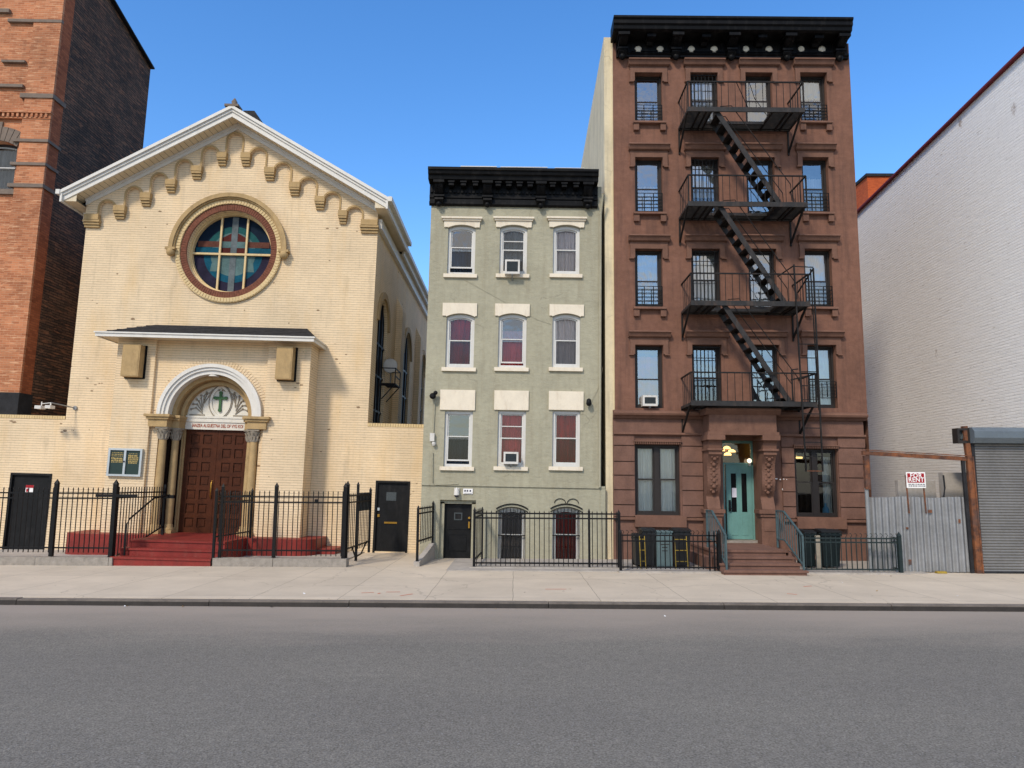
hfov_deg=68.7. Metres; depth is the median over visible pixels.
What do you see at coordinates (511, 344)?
window
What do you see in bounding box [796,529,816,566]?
trash bin
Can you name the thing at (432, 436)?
meter box
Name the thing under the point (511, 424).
window
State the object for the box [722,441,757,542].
door
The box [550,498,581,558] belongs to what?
window
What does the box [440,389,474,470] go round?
window
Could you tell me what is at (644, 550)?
ladder frame
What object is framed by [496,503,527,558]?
window
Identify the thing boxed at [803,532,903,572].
iron fence
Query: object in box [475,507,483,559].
iron fence
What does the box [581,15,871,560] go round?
tenement
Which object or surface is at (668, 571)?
concrete curb
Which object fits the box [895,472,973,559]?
block wall
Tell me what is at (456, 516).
door
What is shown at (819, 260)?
window
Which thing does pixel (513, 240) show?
window
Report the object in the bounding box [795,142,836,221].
window
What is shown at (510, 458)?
air conditioner
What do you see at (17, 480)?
metal door
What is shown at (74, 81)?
apartment building
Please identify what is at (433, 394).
security light
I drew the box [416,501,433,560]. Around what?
iron fence
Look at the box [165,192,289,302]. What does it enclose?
round window
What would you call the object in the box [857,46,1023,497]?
white building
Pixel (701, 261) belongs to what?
window
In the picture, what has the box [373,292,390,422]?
arched window
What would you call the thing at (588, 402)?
security light
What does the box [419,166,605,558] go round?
townhouse
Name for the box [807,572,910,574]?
concrete curb
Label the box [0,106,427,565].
church
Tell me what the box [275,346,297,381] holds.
speaker box
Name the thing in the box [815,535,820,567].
wood board
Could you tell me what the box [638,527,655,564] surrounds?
trash bin
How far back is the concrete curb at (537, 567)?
17.47 m
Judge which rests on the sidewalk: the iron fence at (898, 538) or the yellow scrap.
the yellow scrap
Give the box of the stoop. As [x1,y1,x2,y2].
[690,543,808,575]
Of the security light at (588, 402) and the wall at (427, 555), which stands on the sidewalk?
the wall at (427, 555)
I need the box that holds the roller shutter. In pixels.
[969,427,1023,573]
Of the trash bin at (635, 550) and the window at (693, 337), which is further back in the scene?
the window at (693, 337)
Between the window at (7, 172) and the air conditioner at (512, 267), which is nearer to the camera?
the air conditioner at (512, 267)
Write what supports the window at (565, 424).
in the townhouse
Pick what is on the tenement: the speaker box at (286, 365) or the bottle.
the bottle
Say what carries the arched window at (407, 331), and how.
in the church
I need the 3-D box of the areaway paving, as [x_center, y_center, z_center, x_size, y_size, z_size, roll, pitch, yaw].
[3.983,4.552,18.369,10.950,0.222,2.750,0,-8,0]
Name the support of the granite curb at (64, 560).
on the ground
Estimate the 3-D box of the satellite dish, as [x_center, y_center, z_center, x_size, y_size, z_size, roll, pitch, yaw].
[-3.969,-0.403,24.496,0.480,0.836,0.225,2,-8,0]
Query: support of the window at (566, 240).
in the townhouse
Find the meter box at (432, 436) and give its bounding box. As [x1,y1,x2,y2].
[430,399,457,484]
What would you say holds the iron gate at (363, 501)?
on the sidewalk
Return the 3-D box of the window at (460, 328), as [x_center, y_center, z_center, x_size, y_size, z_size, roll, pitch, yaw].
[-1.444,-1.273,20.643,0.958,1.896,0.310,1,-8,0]
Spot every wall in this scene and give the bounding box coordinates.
[414,543,434,566]
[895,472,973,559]
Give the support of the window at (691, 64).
in the tenement
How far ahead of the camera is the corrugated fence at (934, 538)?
17.41 m
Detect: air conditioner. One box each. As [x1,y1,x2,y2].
[503,452,517,466]
[505,259,519,280]
[640,395,657,408]
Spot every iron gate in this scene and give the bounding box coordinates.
[114,485,174,555]
[211,488,253,563]
[345,481,371,560]
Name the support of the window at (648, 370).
in the tenement
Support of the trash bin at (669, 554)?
on the areaway paving
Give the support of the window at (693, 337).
in the tenement
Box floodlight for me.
[34,402,77,409]
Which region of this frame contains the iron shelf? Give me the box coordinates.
[380,367,400,401]
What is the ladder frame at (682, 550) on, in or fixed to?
on the areaway paving
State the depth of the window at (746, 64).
21.53 m
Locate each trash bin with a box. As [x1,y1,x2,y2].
[631,533,642,564]
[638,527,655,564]
[654,530,672,566]
[669,527,691,565]
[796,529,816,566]
[812,528,841,566]
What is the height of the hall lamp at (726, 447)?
0.417 m
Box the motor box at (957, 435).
[952,428,969,443]
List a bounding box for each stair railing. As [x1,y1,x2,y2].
[706,510,727,569]
[775,510,804,569]
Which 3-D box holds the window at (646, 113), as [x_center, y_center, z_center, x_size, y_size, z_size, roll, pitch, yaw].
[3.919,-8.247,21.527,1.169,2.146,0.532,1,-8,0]
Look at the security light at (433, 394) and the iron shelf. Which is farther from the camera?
the iron shelf
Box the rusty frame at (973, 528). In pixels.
[861,426,983,573]
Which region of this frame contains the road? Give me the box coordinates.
[0,605,1023,767]
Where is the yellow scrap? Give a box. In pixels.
[934,571,946,573]
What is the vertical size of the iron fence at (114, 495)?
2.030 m
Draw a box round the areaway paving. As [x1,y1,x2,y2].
[446,558,928,573]
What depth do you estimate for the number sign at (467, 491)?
19.97 m
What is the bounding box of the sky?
[116,0,1023,289]
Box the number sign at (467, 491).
[463,489,472,493]
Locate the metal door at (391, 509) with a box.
[372,481,409,552]
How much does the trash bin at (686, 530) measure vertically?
0.913 m
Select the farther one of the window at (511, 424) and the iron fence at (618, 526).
the window at (511, 424)
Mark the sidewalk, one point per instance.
(390, 576)
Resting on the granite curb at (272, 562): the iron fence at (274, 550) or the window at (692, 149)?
the iron fence at (274, 550)
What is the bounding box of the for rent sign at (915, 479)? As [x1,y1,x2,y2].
[905,472,926,512]
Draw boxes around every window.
[0,122,20,194]
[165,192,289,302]
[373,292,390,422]
[401,327,412,423]
[420,350,425,419]
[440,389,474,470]
[441,216,481,277]
[441,303,476,371]
[493,216,533,277]
[493,390,528,470]
[494,303,529,371]
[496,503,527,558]
[547,216,586,277]
[549,304,583,371]
[549,391,583,470]
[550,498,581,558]
[628,57,669,130]
[628,142,670,221]
[628,234,670,316]
[628,330,671,407]
[634,440,686,526]
[683,57,725,120]
[684,142,725,210]
[684,234,727,307]
[685,330,729,409]
[738,57,780,121]
[739,142,782,212]
[742,234,784,308]
[744,330,787,400]
[792,57,834,130]
[793,444,846,528]
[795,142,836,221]
[797,234,840,316]
[799,330,844,407]
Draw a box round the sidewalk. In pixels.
[0,553,1023,603]
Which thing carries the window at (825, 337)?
in the tenement
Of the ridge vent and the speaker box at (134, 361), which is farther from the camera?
the ridge vent
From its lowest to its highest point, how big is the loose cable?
0.633 m
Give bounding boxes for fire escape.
[678,81,823,471]
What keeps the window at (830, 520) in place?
in the tenement
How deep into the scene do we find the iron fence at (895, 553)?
17.20 m
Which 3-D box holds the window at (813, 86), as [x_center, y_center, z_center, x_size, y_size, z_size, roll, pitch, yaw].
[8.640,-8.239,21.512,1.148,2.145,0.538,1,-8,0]
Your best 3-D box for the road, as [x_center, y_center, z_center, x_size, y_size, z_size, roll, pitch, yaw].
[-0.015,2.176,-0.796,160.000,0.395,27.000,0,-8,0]
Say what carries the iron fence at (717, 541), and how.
on the concrete curb at (668, 571)
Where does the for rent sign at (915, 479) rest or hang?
attached to the corrugated fence at (934, 538)
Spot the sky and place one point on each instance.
(384, 92)
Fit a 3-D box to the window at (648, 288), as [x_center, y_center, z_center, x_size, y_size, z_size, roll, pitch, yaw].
[3.801,-2.984,20.826,1.143,2.313,0.538,1,-8,0]
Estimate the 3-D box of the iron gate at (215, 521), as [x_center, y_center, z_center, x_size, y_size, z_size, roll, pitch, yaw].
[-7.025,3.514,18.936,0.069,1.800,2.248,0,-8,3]
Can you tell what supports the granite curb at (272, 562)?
on the ground
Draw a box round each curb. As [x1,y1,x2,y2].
[0,556,112,565]
[0,597,1023,611]
[212,557,348,566]
[469,566,622,568]
[618,570,720,573]
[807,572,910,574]
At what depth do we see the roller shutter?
17.43 m
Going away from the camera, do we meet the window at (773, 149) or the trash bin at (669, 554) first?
the trash bin at (669, 554)
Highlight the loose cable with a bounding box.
[942,475,945,496]
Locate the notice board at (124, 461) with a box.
[106,448,143,476]
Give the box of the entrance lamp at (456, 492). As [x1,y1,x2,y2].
[454,488,459,496]
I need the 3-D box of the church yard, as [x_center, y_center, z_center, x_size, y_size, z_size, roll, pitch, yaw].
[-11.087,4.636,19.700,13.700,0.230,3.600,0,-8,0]
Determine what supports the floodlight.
attached to the church
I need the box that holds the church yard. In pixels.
[0,549,363,558]
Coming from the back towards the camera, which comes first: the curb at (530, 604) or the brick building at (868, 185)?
the brick building at (868, 185)
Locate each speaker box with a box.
[120,344,147,378]
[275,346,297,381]
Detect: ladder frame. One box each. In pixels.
[639,536,645,568]
[675,536,687,565]
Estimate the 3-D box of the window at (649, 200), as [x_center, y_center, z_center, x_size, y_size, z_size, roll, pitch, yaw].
[3.866,-5.649,21.181,1.156,2.276,0.535,1,-8,0]
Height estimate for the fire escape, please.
10.484 m
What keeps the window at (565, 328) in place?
in the townhouse
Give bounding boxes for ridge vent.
[224,98,262,133]
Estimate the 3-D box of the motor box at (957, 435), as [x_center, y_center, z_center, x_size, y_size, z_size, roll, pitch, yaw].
[10.598,1.226,17.695,0.283,0.351,0.220,0,-8,0]
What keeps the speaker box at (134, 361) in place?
attached to the church
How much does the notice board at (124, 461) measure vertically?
0.774 m
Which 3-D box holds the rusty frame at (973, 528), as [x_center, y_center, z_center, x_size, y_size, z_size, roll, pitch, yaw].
[9.510,2.687,17.435,2.599,3.438,0.130,0,-8,1]
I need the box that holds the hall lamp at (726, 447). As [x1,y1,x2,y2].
[723,443,734,454]
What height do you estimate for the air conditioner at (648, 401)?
0.520 m
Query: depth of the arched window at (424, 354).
34.73 m
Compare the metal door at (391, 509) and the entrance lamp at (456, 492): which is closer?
the entrance lamp at (456, 492)
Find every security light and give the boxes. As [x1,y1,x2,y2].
[430,391,437,398]
[586,398,591,405]
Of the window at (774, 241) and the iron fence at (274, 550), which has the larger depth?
the window at (774, 241)
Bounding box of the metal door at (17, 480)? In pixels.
[2,473,51,549]
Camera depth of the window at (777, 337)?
20.48 m
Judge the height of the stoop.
0.765 m
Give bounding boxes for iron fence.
[0,479,137,556]
[218,483,347,558]
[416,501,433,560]
[473,507,620,567]
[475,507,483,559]
[619,529,721,570]
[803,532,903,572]
[892,537,897,568]
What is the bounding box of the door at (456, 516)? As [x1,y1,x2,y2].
[439,500,475,558]
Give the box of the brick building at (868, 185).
[856,173,893,208]
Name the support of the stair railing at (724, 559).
on the stoop
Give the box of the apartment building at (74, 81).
[0,0,154,415]
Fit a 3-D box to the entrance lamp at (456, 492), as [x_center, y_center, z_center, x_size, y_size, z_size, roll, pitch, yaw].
[-1.471,2.877,19.913,0.150,0.250,0.172,1,-8,0]
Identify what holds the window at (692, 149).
in the tenement
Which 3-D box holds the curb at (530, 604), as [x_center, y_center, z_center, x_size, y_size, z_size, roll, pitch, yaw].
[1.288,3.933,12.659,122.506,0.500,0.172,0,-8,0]
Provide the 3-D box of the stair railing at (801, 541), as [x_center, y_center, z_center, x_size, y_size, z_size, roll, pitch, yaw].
[6.507,3.628,17.585,0.045,1.275,1.670,0,-8,0]
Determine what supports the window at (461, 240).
in the townhouse
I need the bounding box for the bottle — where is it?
[822,503,828,512]
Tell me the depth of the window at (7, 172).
23.75 m
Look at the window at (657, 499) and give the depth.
20.16 m
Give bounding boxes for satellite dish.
[383,358,397,382]
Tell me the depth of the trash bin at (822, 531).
17.93 m
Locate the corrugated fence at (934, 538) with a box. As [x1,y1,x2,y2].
[864,488,969,571]
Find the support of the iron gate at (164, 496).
on the sidewalk

